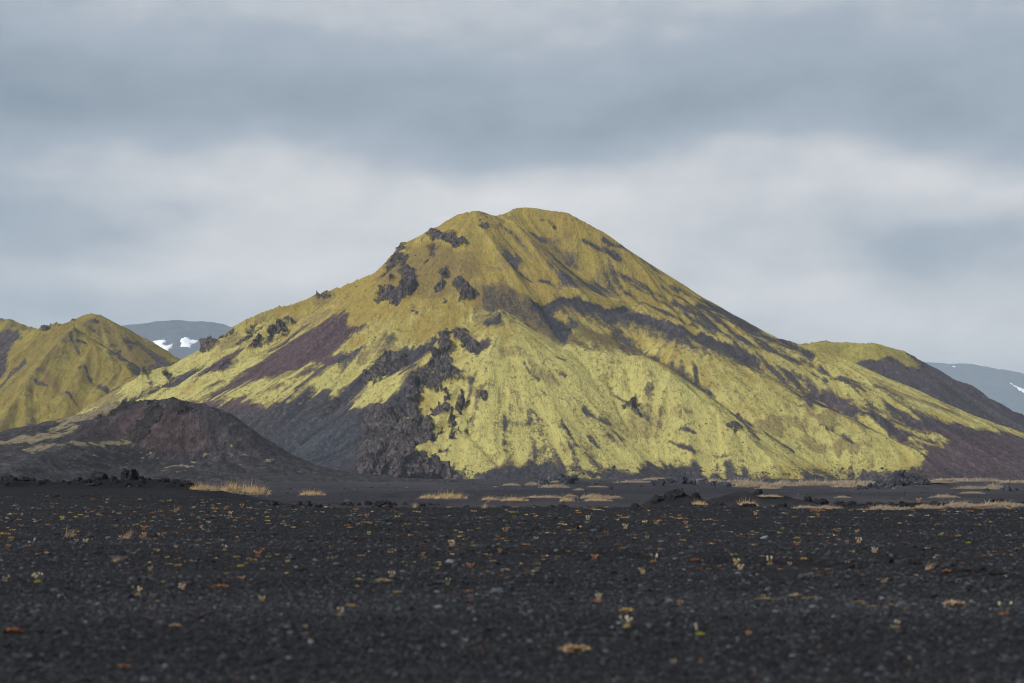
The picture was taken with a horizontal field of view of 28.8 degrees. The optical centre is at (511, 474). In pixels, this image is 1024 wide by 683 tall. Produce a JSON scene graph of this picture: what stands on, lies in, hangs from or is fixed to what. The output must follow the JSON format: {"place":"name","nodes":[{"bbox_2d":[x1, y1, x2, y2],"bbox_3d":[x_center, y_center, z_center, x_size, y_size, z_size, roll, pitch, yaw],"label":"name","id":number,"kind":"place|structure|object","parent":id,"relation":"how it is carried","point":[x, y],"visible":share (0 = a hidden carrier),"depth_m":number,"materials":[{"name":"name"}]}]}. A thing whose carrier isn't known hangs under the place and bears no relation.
{"place":"outdoors","nodes":[
{"label":"outdoors","id":0,"kind":"place"},
{"bbox_2d":[0,313,179,431],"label":"moss hill","id":1,"kind":"structure","parent":0,"point":[56,370],"depth_m":1510.88,"materials":[{"name":"plant"}]},
{"bbox_2d":[123,320,232,359],"bbox_3d":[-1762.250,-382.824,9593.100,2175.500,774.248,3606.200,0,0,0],"label":"distant mountain","id":2,"kind":"structure","parent":0,"point":[179,339],"depth_m":9607.84,"materials":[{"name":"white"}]},
{"bbox_2d":[0,397,457,481],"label":"cinder hill","id":3,"kind":"structure","parent":0,"point":[171,438],"depth_m":667.68,"materials":[{"name":"gravel"}]},
{"bbox_2d":[0,479,1023,682],"bbox_3d":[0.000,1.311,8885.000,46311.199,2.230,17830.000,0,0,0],"label":"ground","id":4,"kind":"structure","parent":0,"point":[712,495],"depth_m":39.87,"materials":[{"name":"gravel"}]},
{"bbox_2d":[5,477,20,480],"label":"lava rock","id":5,"kind":"object","parent":4,"relation":"on","point":[13,478],"visible":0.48,"depth_m":109.49,"materials":[{"name":"stone"}]},
{"bbox_2d":[6,627,21,632],"bbox_3d":[-4.120,1.270,16.378,0.192,0.050,0.238,0,0,-35],"label":"cushion plant","id":6,"kind":"object","parent":4,"relation":"on","point":[11,630],"visible":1,"depth_m":16.36,"materials":[{"name":"orange plant"}]},
{"bbox_2d":[19,475,29,479],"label":"lava rock","id":7,"kind":"object","parent":4,"relation":"on","point":[24,477],"visible":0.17,"depth_m":112.67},
{"bbox_2d":[32,573,42,582],"bbox_3d":[-5.649,1.221,23.739,0.126,0.123,0.137,0,0,26],"label":"stalked plant","id":8,"kind":"object","parent":4,"relation":"on","point":[38,581],"visible":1,"depth_m":23.72,"materials":[{"name":"green plant"}]},
{"bbox_2d":[36,480,45,484],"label":"lava rock","id":9,"kind":"object","parent":4,"relation":"on","point":[40,482],"visible":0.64,"depth_m":108.34,"materials":[{"name":"stone"}]},
{"bbox_2d":[64,526,79,536],"bbox_3d":[-8.979,1.146,41.292,0.712,0.285,0.483,0,0,41],"label":"grass wisp","id":10,"kind":"object","parent":4,"relation":"on","point":[71,534],"depth_m":41.28,"materials":[{"name":"beige plant"}]},
{"bbox_2d":[72,477,82,481],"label":"lava rock","id":11,"kind":"object","parent":4,"relation":"on","point":[77,479],"visible":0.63,"depth_m":109.31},
{"bbox_2d":[91,477,100,480],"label":"lava rock","id":12,"kind":"object","parent":4,"relation":"on","point":[95,479],"visible":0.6,"depth_m":109.42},
{"bbox_2d":[87,471,108,479],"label":"lava rock","id":13,"kind":"object","parent":4,"relation":"on","point":[101,475],"visible":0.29,"depth_m":110.68,"materials":[{"name":"stone"}]},
{"bbox_2d":[107,476,117,481],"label":"lava rock","id":14,"kind":"object","parent":4,"relation":"on","point":[112,478],"visible":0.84,"depth_m":108.97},
{"bbox_2d":[121,528,135,538],"bbox_3d":[-7.706,1.169,40.454,0.403,0.259,0.435,0,0,-36],"label":"grass wisp","id":15,"kind":"object","parent":4,"relation":"on","point":[126,537],"depth_m":40.48,"materials":[{"name":"beige plant"}]},
{"bbox_2d":[121,468,138,480],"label":"lava rock","id":16,"kind":"object","parent":4,"relation":"on","point":[132,473],"visible":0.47,"depth_m":109.73,"materials":[{"name":"stone"}]},
{"bbox_2d":[156,478,170,481],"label":"lava rock","id":17,"kind":"object","parent":4,"relation":"on","point":[165,480],"visible":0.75,"depth_m":109.63,"materials":[{"name":"stone"}]},
{"bbox_2d":[170,479,179,483],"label":"lava rock","id":18,"kind":"object","parent":4,"relation":"on","point":[176,481],"visible":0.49,"depth_m":109.62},
{"bbox_2d":[190,481,223,490],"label":"grass tussock","id":19,"kind":"object","parent":4,"relation":"on","point":[204,488],"depth_m":105.48,"materials":[{"name":"plant"}]},
{"bbox_2d":[211,584,229,587],"bbox_3d":[-3.341,1.262,22.709,0.266,0.056,0.215,0,0,9],"label":"cushion plant","id":20,"kind":"object","parent":4,"relation":"on","point":[221,586],"visible":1,"depth_m":22.68,"materials":[{"name":"orange plant"}]},
{"bbox_2d":[218,481,250,493],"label":"grass tussock","id":21,"kind":"object","parent":4,"relation":"on","point":[233,489],"depth_m":113.59,"materials":[{"name":"plant"}]},
{"bbox_2d":[239,479,271,494],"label":"grass tussock","id":22,"kind":"object","parent":4,"relation":"on","point":[256,491],"depth_m":227.10,"materials":[{"name":"plant"}]},
{"bbox_2d":[267,501,278,505],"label":"lava rock","id":23,"kind":"object","parent":4,"relation":"on","point":[272,503],"visible":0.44,"depth_m":84.59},
{"bbox_2d":[302,501,312,506],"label":"lava rock","id":24,"kind":"object","parent":4,"relation":"on","point":[307,503],"visible":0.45,"depth_m":83.27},
{"bbox_2d":[299,489,326,495],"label":"grass tussock","id":25,"kind":"object","parent":4,"relation":"on","point":[310,493],"depth_m":221.25,"materials":[{"name":"plant"}]},
{"bbox_2d":[364,501,372,505],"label":"lava rock","id":26,"kind":"object","parent":4,"relation":"on","point":[369,503],"visible":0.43,"depth_m":148.38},
{"bbox_2d":[376,579,390,581],"bbox_3d":[-1.550,1.262,23.943,0.200,0.052,0.241,0,0,-34],"label":"cushion plant","id":27,"kind":"object","parent":4,"relation":"on","point":[382,580],"visible":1,"depth_m":23.90,"materials":[{"name":"beige plant"}]},
{"bbox_2d":[379,500,388,504],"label":"lava rock","id":28,"kind":"object","parent":4,"relation":"on","point":[383,503],"visible":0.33,"depth_m":148.05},
{"bbox_2d":[417,493,438,498],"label":"grass tussock","id":29,"kind":"object","parent":4,"relation":"on","point":[428,497],"depth_m":193.37,"materials":[{"name":"plant"}]},
{"bbox_2d":[433,488,470,498],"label":"grass tussock","id":30,"kind":"object","parent":4,"relation":"on","point":[449,496],"depth_m":189.85,"materials":[{"name":"plant"}]},
{"bbox_2d":[481,496,499,500],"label":"grass tussock","id":31,"kind":"object","parent":4,"relation":"on","point":[488,499],"depth_m":180.44,"materials":[{"name":"plant"}]},
{"bbox_2d":[0,499,1020,578],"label":"ground cover","id":32,"kind":"object","parent":4,"relation":"on","point":[467,538],"visible":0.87,"depth_m":52.42,"materials":[{"name":"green plant"}]},
{"bbox_2d":[501,483,519,485],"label":"grass mound","id":33,"kind":"object","parent":4,"relation":"on","point":[510,484],"depth_m":432.57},
{"bbox_2d":[500,493,530,500],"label":"grass tussock","id":34,"kind":"object","parent":4,"relation":"on","point":[509,499],"depth_m":177.09,"materials":[{"name":"plant"}]},
{"bbox_2d":[525,481,539,485],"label":"grass mound","id":35,"kind":"object","parent":4,"relation":"on","point":[531,484],"depth_m":442.67,"materials":[{"name":"plant"}]},
{"bbox_2d":[523,494,564,497],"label":"grass mound","id":36,"kind":"object","parent":4,"relation":"on","point":[547,496],"depth_m":198.10,"materials":[{"name":"plant"}]},
{"bbox_2d":[69,223,1023,507],"bbox_3d":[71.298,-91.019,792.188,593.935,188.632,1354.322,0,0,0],"label":"rubble","id":37,"kind":"object","parent":4,"relation":"on","point":[627,469],"visible":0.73,"depth_m":1134.86,"materials":[{"name":"stone"}]},
{"bbox_2d":[538,484,569,487],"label":"grass mound","id":38,"kind":"object","parent":4,"relation":"on","point":[555,486],"depth_m":362.73,"materials":[{"name":"plant"}]},
{"bbox_2d":[552,474,565,480],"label":"lava rock","id":39,"kind":"object","parent":4,"relation":"on","point":[557,477],"visible":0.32,"depth_m":473.65,"materials":[{"name":"stone"}]},
{"bbox_2d":[558,478,570,483],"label":"lava rock","id":40,"kind":"object","parent":4,"relation":"on","point":[564,481],"visible":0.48,"depth_m":464.70,"materials":[{"name":"stone"}]},
{"bbox_2d":[558,494,574,501],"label":"grass tussock","id":41,"kind":"object","parent":4,"relation":"on","point":[565,500],"depth_m":171.50,"materials":[{"name":"plant"}]},
{"bbox_2d":[565,476,575,483],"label":"lava rock","id":42,"kind":"object","parent":4,"relation":"on","point":[571,479],"visible":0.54,"depth_m":465.90,"materials":[{"name":"stone"}]},
{"bbox_2d":[566,523,579,528],"bbox_3d":[1.454,1.277,47.859,0.341,0.236,0.296,0,0,-10],"label":"lava rock","id":43,"kind":"object","parent":4,"relation":"on","point":[574,526],"visible":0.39,"depth_m":47.80,"materials":[{"name":"stone"}]},
{"bbox_2d":[559,643,594,651],"bbox_3d":[0.475,1.276,14.746,0.312,0.067,0.260,0,0,44],"label":"cushion plant","id":44,"kind":"object","parent":4,"relation":"on","point":[570,648],"visible":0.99,"depth_m":14.71,"materials":[{"name":"beige plant"}]},
{"bbox_2d":[582,497,611,500],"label":"grass tussock","id":45,"kind":"object","parent":4,"relation":"on","point":[597,499],"depth_m":172.95,"materials":[{"name":"plant"}]},
{"bbox_2d":[576,493,623,498],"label":"grass mound","id":46,"kind":"object","parent":4,"relation":"on","point":[588,496],"depth_m":195.91,"materials":[{"name":"plant"}]},
{"bbox_2d":[617,608,633,611],"bbox_3d":[1.063,1.258,18.640,0.220,0.042,0.210,0,0,27],"label":"cushion plant","id":47,"kind":"object","parent":4,"relation":"on","point":[625,609],"visible":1,"depth_m":18.60,"materials":[{"name":"plant"}]},
{"bbox_2d":[620,615,632,627],"bbox_3d":[0.970,1.236,16.797,0.117,0.106,0.117,0,0,18],"label":"stalked plant","id":48,"kind":"object","parent":4,"relation":"on","point":[625,626],"visible":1,"depth_m":16.77,"materials":[{"name":"beige plant"}]},
{"bbox_2d":[630,503,638,506],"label":"lava rock","id":49,"kind":"object","parent":4,"relation":"on","point":[634,505],"visible":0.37,"depth_m":80.90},
{"bbox_2d":[614,480,655,482],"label":"grass mound","id":50,"kind":"object","parent":4,"relation":"on","point":[637,481],"depth_m":598.44,"materials":[{"name":"plant"}]},
{"bbox_2d":[639,477,664,479],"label":"grass mound","id":51,"kind":"object","parent":4,"relation":"on","point":[652,478],"depth_m":904.58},
{"bbox_2d":[648,481,655,485],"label":"lava rock","id":52,"kind":"object","parent":4,"relation":"on","point":[652,483],"visible":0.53,"depth_m":388.30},
{"bbox_2d":[651,494,664,503],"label":"lava rock","id":53,"kind":"object","parent":4,"relation":"on","point":[656,498],"visible":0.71,"depth_m":119.61,"materials":[{"name":"stone"}]},
{"bbox_2d":[655,478,665,484],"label":"lava rock","id":54,"kind":"object","parent":4,"relation":"on","point":[657,481],"visible":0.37,"depth_m":391.68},
{"bbox_2d":[665,477,672,482],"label":"lava rock","id":55,"kind":"object","parent":4,"relation":"on","point":[669,480],"visible":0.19,"depth_m":412.72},
{"bbox_2d":[664,489,685,501],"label":"lava rock","id":56,"kind":"object","parent":4,"relation":"on","point":[674,494],"visible":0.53,"depth_m":119.13,"materials":[{"name":"stone"}]},
{"bbox_2d":[673,476,687,483],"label":"lava rock","id":57,"kind":"object","parent":4,"relation":"on","point":[681,480],"visible":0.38,"depth_m":391.61,"materials":[{"name":"stone"}]},
{"bbox_2d":[687,479,695,484],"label":"lava rock","id":58,"kind":"object","parent":4,"relation":"on","point":[691,482],"visible":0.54,"depth_m":387.97,"materials":[{"name":"stone"}]},
{"bbox_2d":[692,492,700,498],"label":"lava rock","id":59,"kind":"object","parent":4,"relation":"on","point":[696,494],"visible":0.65,"depth_m":121.75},
{"bbox_2d":[691,501,706,504],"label":"grass tussock","id":60,"kind":"object","parent":4,"relation":"on","point":[699,503],"depth_m":116.41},
{"bbox_2d":[703,478,708,484],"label":"lava rock","id":61,"kind":"object","parent":4,"relation":"on","point":[705,482],"visible":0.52,"depth_m":389.71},
{"bbox_2d":[696,477,735,483],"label":"grass mound","id":62,"kind":"object","parent":4,"relation":"on","point":[709,480],"depth_m":465.70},
{"bbox_2d":[721,483,729,486],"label":"lava rock","id":63,"kind":"object","parent":4,"relation":"on","point":[725,485],"visible":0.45,"depth_m":383.85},
{"bbox_2d":[728,476,754,485],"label":"grass mound","id":64,"kind":"object","parent":4,"relation":"on","point":[739,482],"depth_m":434.34,"materials":[{"name":"plant"}]},
{"bbox_2d":[733,499,758,505],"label":"grass tussock","id":65,"kind":"object","parent":4,"relation":"on","point":[747,502],"depth_m":134.30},
{"bbox_2d":[733,479,781,486],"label":"grass mound","id":66,"kind":"object","parent":4,"relation":"on","point":[754,484],"depth_m":377.98,"materials":[{"name":"plant"}]},
{"bbox_2d":[752,489,762,494],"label":"lava rock","id":67,"kind":"object","parent":4,"relation":"on","point":[758,492],"visible":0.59,"depth_m":144.99,"materials":[{"name":"stone"}]},
{"bbox_2d":[754,485,781,488],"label":"grass mound","id":68,"kind":"object","parent":4,"relation":"on","point":[768,487],"depth_m":333.45,"materials":[{"name":"plant"}]},
{"bbox_2d":[758,494,781,496],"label":"grass mound","id":69,"kind":"object","parent":4,"relation":"on","point":[769,495],"depth_m":143.60,"materials":[{"name":"plant"}]},
{"bbox_2d":[777,503,786,506],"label":"lava rock","id":70,"kind":"object","parent":4,"relation":"on","point":[782,505],"visible":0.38,"depth_m":82.07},
{"bbox_2d":[774,479,807,485],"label":"grass mound","id":71,"kind":"object","parent":4,"relation":"on","point":[785,483],"depth_m":415.34,"materials":[{"name":"plant"}]},
{"bbox_2d":[791,504,816,508],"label":"grass mound","id":72,"kind":"object","parent":4,"relation":"on","point":[808,506],"depth_m":77.62,"materials":[{"name":"plant"}]},
{"bbox_2d":[805,497,812,502],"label":"lava rock","id":73,"kind":"object","parent":4,"relation":"on","point":[809,499],"visible":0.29,"depth_m":145.88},
{"bbox_2d":[792,479,837,485],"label":"grass mound","id":74,"kind":"object","parent":4,"relation":"on","point":[814,483],"depth_m":431.62,"materials":[{"name":"plant"}]},
{"bbox_2d":[812,498,828,504],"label":"lava rock","id":75,"kind":"object","parent":4,"relation":"on","point":[821,501],"visible":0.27,"depth_m":153.69,"materials":[{"name":"stone"}]},
{"bbox_2d":[812,505,843,508],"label":"grass mound","id":76,"kind":"object","parent":4,"relation":"on","point":[828,507],"depth_m":76.92,"materials":[{"name":"plant"}]},
{"bbox_2d":[833,501,843,504],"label":"lava rock","id":77,"kind":"object","parent":4,"relation":"on","point":[838,503],"visible":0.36,"depth_m":153.74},
{"bbox_2d":[834,495,849,497],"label":"grass mound","id":78,"kind":"object","parent":4,"relation":"on","point":[844,496],"depth_m":197.45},
{"bbox_2d":[819,477,872,484],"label":"grass mound","id":79,"kind":"object","parent":4,"relation":"on","point":[842,481],"depth_m":434.75,"materials":[{"name":"plant"}]},
{"bbox_2d":[832,480,864,486],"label":"grass mound","id":80,"kind":"object","parent":4,"relation":"on","point":[851,484],"depth_m":378.31,"materials":[{"name":"plant"}]},
{"bbox_2d":[841,562,861,569],"bbox_3d":[4.808,1.291,28.073,0.325,0.140,0.404,0,0,4],"label":"lava rock","id":81,"kind":"object","parent":4,"relation":"on","point":[851,565],"visible":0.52,"depth_m":27.98,"materials":[{"name":"stone"}]},
{"bbox_2d":[859,480,874,484],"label":"grass mound","id":82,"kind":"object","parent":4,"relation":"on","point":[869,481],"depth_m":461.97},
{"bbox_2d":[867,483,876,487],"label":"lava rock","id":83,"kind":"object","parent":4,"relation":"on","point":[871,485],"visible":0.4,"depth_m":303.19,"materials":[{"name":"stone"}]},
{"bbox_2d":[874,556,894,564],"bbox_3d":[5.177,1.211,27.716,0.283,0.160,0.296,0,0,-37],"label":"lava rock","id":84,"kind":"object","parent":4,"relation":"on","point":[882,560],"visible":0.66,"depth_m":27.62,"materials":[{"name":"stone"}]},
{"bbox_2d":[859,503,911,509],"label":"grass mound","id":85,"kind":"object","parent":4,"relation":"on","point":[886,507],"depth_m":73.48,"materials":[{"name":"plant"}]},
{"bbox_2d":[883,477,895,485],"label":"lava rock","id":86,"kind":"object","parent":4,"relation":"on","point":[886,480],"visible":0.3,"depth_m":322.34,"materials":[{"name":"stone"}]},
{"bbox_2d":[885,479,904,486],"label":"lava rock","id":87,"kind":"object","parent":4,"relation":"on","point":[895,483],"visible":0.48,"depth_m":318.39,"materials":[{"name":"stone"}]},
{"bbox_2d":[891,470,905,475],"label":"lava rock","id":88,"kind":"object","parent":4,"relation":"on","point":[899,472],"visible":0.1,"depth_m":329.37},
{"bbox_2d":[892,473,905,479],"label":"lava rock","id":89,"kind":"object","parent":4,"relation":"on","point":[899,476],"visible":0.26,"depth_m":324.10,"materials":[{"name":"stone"}]},
{"bbox_2d":[897,501,906,505],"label":"lava rock","id":90,"kind":"object","parent":4,"relation":"on","point":[901,503],"visible":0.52,"depth_m":80.89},
{"bbox_2d":[901,479,909,485],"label":"lava rock","id":91,"kind":"object","parent":4,"relation":"on","point":[906,481],"visible":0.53,"depth_m":319.23,"materials":[{"name":"stone"}]},
{"bbox_2d":[905,473,921,481],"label":"lava rock","id":92,"kind":"object","parent":4,"relation":"on","point":[911,477],"visible":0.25,"depth_m":328.01,"materials":[{"name":"stone"}]},
{"bbox_2d":[907,560,921,564],"bbox_3d":[5.541,1.238,27.475,0.231,0.138,0.257,0,0,17],"label":"lava rock","id":93,"kind":"object","parent":4,"relation":"on","point":[915,562],"visible":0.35,"depth_m":27.44,"materials":[{"name":"stone"}]},
{"bbox_2d":[916,478,926,484],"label":"lava rock","id":94,"kind":"object","parent":4,"relation":"on","point":[920,481],"visible":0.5,"depth_m":318.85,"materials":[{"name":"stone"}]},
{"bbox_2d":[909,502,945,508],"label":"grass mound","id":95,"kind":"object","parent":4,"relation":"on","point":[926,506],"depth_m":76.92,"materials":[{"name":"plant"}]},
{"bbox_2d":[914,480,958,482],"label":"grass mound","id":96,"kind":"object","parent":4,"relation":"on","point":[934,481],"depth_m":324.11,"materials":[{"name":"plant"}]},
{"bbox_2d":[927,560,957,566],"bbox_3d":[5.719,1.208,26.551,0.390,0.144,0.388,0,0,-44],"label":"lava rock","id":97,"kind":"object","parent":4,"relation":"on","point":[941,563],"visible":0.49,"depth_m":26.44,"materials":[{"name":"stone"}]},
{"bbox_2d":[930,494,960,497],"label":"grass mound","id":98,"kind":"object","parent":4,"relation":"on","point":[943,496],"depth_m":199.39,"materials":[{"name":"plant"}]},
{"bbox_2d":[929,478,965,480],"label":"grass mound","id":99,"kind":"object","parent":4,"relation":"on","point":[947,479],"depth_m":768.02,"materials":[{"name":"plant"}]},
{"bbox_2d":[941,599,967,605],"bbox_3d":[4.377,1.257,19.644,0.299,0.069,0.268,0,0,28],"label":"cushion plant","id":100,"kind":"object","parent":4,"relation":"on","point":[953,603],"visible":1,"depth_m":19.62,"materials":[{"name":"beige plant"}]},
{"bbox_2d":[937,501,981,507],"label":"grass mound","id":101,"kind":"object","parent":4,"relation":"on","point":[960,504],"depth_m":78.92,"materials":[{"name":"plant"}]},
{"bbox_2d":[958,491,984,493],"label":"grass mound","id":102,"kind":"object","parent":4,"relation":"on","point":[973,492],"depth_m":242.34,"materials":[{"name":"plant"}]},
{"bbox_2d":[952,485,991,488],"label":"grass mound","id":103,"kind":"object","parent":4,"relation":"on","point":[969,487],"depth_m":308.86,"materials":[{"name":"plant"}]},
{"bbox_2d":[963,566,985,571],"bbox_3d":[6.007,1.223,25.898,0.310,0.084,0.290,0,0,-35],"label":"lava rock","id":104,"kind":"object","parent":4,"relation":"on","point":[972,568],"visible":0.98,"depth_m":25.81,"materials":[{"name":"stone"}]},
{"bbox_2d":[954,476,1009,481],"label":"grass mound","id":105,"kind":"object","parent":4,"relation":"on","point":[980,480],"depth_m":696.32,"materials":[{"name":"plant"}]},
{"bbox_2d":[984,482,1001,488],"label":"grass mound","id":106,"kind":"object","parent":4,"relation":"on","point":[994,486],"depth_m":323.22,"materials":[{"name":"plant"}]},
{"bbox_2d":[970,499,1023,507],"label":"grass mound","id":107,"kind":"object","parent":4,"relation":"on","point":[1005,504],"depth_m":78.79,"materials":[{"name":"plant"}]},
{"bbox_2d":[988,571,1007,575],"bbox_3d":[6.233,1.267,25.472,0.314,0.079,0.218,0,0,-13],"label":"lava rock","id":108,"kind":"object","parent":4,"relation":"on","point":[992,573],"visible":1,"depth_m":25.42,"materials":[{"name":"stone"}]},
{"bbox_2d":[995,498,1010,502],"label":"lava rock","id":109,"kind":"object","parent":4,"relation":"on","point":[1000,500],"visible":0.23,"depth_m":81.52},
{"bbox_2d":[996,479,1023,482],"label":"grass mound","id":110,"kind":"object","parent":4,"relation":"on","point":[1015,481],"depth_m":561.60,"materials":[{"name":"plant"}]},
{"bbox_2d":[0,0,1023,373],"label":"sky","id":111,"kind":"structure","parent":0,"point":[852,171],"materials":[{"name":"grey"}]},
{"bbox_2d":[74,207,1023,478],"bbox_3d":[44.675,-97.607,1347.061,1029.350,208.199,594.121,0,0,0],"label":"mountain","id":112,"kind":"structure","parent":0,"point":[416,405],"depth_m":1290.22,"materials":[{"name":"plant"}]},
{"bbox_2d":[800,340,1023,431],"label":"scree hill","id":113,"kind":"structure","parent":0,"point":[905,368],"depth_m":1762.58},
{"bbox_2d":[925,362,1023,414],"bbox_3d":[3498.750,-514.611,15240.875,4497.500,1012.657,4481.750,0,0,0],"label":"distant ridge","id":114,"kind":"structure","parent":0,"point":[1004,387],"depth_m":15015.62,"materials":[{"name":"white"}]}
]}

